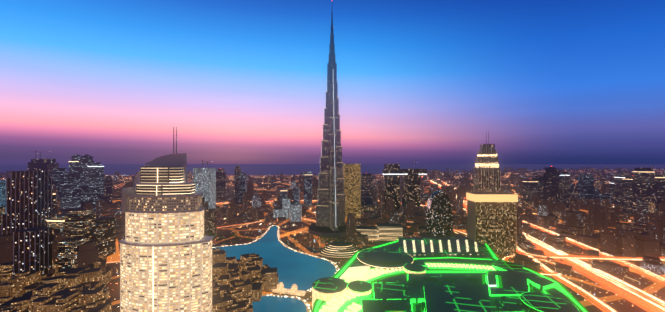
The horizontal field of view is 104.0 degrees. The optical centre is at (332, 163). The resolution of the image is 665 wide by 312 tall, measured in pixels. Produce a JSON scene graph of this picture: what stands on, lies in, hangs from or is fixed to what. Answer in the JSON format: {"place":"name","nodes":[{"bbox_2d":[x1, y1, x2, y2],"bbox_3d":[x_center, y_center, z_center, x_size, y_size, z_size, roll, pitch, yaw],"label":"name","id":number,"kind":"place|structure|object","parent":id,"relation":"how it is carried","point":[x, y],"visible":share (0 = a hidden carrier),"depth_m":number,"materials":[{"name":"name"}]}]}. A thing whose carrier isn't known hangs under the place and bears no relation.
{"place":"outdoors","nodes":[
{"label":"outdoors","id":0,"kind":"place"},
{"bbox_2d":[212,225,335,311],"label":"lake","id":1,"kind":"structure","parent":0,"point":[302,272],"depth_m":612.97,"materials":[{"name":"teal liquid"}]},
{"bbox_2d":[212,225,338,311],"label":"waterfront promenade","id":2,"kind":"structure","parent":0,"point":[307,305],"depth_m":651.26,"materials":[{"name":"brown"}]},
{"bbox_2d":[0,164,664,311],"bbox_3d":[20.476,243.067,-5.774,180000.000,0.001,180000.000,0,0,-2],"label":"terrain","id":3,"kind":"structure","parent":0,"point":[616,302],"depth_m":790.45,"materials":[{"name":"brown"}]},
{"bbox_2d":[0,248,277,311],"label":"low-rise buildings","id":4,"kind":"structure","parent":3,"relation":"on","point":[244,282],"depth_m":456.16,"materials":[{"name":"stone"}]},
{"bbox_2d":[119,127,213,311],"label":"skyscraper","id":5,"kind":"structure","parent":3,"relation":"on","point":[165,254],"depth_m":351.84,"materials":[{"name":"grey"}]},
{"bbox_2d":[208,231,340,245],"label":"park trees","id":6,"kind":"object","parent":3,"relation":"on","point":[214,235],"visible":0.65,"depth_m":819.98,"materials":[{"name":"brown plant"}]},
{"bbox_2d":[272,282,305,295],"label":"bridge","id":7,"kind":"structure","parent":3,"relation":"on","point":[293,290],"depth_m":485.19,"materials":[{"name":"stone"}]},
{"bbox_2d":[308,11,345,236],"bbox_3d":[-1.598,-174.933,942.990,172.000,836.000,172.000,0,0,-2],"label":"skyscraper","id":8,"kind":"structure","parent":3,"relation":"on","point":[330,213],"depth_m":936.30,"materials":[{"name":"grey glass"}]},
{"bbox_2d":[0,166,664,275],"bbox_3d":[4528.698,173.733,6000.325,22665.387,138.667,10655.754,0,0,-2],"label":"city blocks","id":9,"kind":"structure","parent":3,"relation":"on","point":[639,237],"depth_m":1043.88,"materials":[{"name":"brown"}]},
{"bbox_2d":[0,150,664,274],"bbox_3d":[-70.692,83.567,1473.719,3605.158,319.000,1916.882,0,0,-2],"label":"high-rise buildings","id":10,"kind":"structure","parent":3,"relation":"on","point":[32,221],"depth_m":1142.05,"materials":[{"name":"grey glass"}]},
{"bbox_2d":[319,223,402,257],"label":"terraced buildings","id":11,"kind":"structure","parent":3,"relation":"on","point":[378,232],"depth_m":813.35,"materials":[{"name":"grey"}]},
{"bbox_2d":[107,176,664,311],"bbox_3d":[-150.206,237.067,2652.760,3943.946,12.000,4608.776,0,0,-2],"label":"roads","id":12,"kind":"structure","parent":3,"relation":"on","point":[643,300],"depth_m":573.69,"materials":[{"name":"orange"}]},
{"bbox_2d":[311,237,588,311],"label":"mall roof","id":13,"kind":"structure","parent":3,"relation":"on","point":[402,260],"depth_m":456.83,"materials":[{"name":"green"}]},
{"bbox_2d":[326,265,571,306],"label":"mall led lines","id":14,"kind":"object","parent":13,"relation":"attached to","point":[370,298],"visible":0.17,"depth_m":450.73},
{"bbox_2d":[372,279,542,311],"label":"rooftop equipment","id":15,"kind":"object","parent":13,"relation":"on","point":[422,305],"visible":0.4,"depth_m":404.84,"materials":[{"name":"grey metal"}]},
{"bbox_2d":[473,132,500,191],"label":"tower top","id":16,"kind":"object","parent":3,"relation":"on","point":[486,173],"visible":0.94,"depth_m":1165.83,"materials":[{"name":"black"}]},
{"bbox_2d":[466,192,517,253],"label":"building","id":17,"kind":"structure","parent":3,"relation":"on","point":[492,220],"depth_m":697.09,"materials":[{"name":"brown"}]},
{"bbox_2d":[0,164,664,174],"bbox_3d":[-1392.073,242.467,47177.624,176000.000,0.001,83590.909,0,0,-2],"label":"sea water","id":18,"kind":"structure","parent":0,"point":[229,169],"depth_m":16234.59,"materials":[{"name":"blue liquid"}]},
{"bbox_2d":[383,161,426,208],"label":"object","id":19,"kind":"structure","parent":0,"point":[392,172],"depth_m":1360.23,"materials":[{"name":"glass"}]},
{"bbox_2d":[426,190,452,235],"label":"building","id":20,"kind":"structure","parent":0,"point":[439,219],"depth_m":875.20,"materials":[{"name":"grey glass"}]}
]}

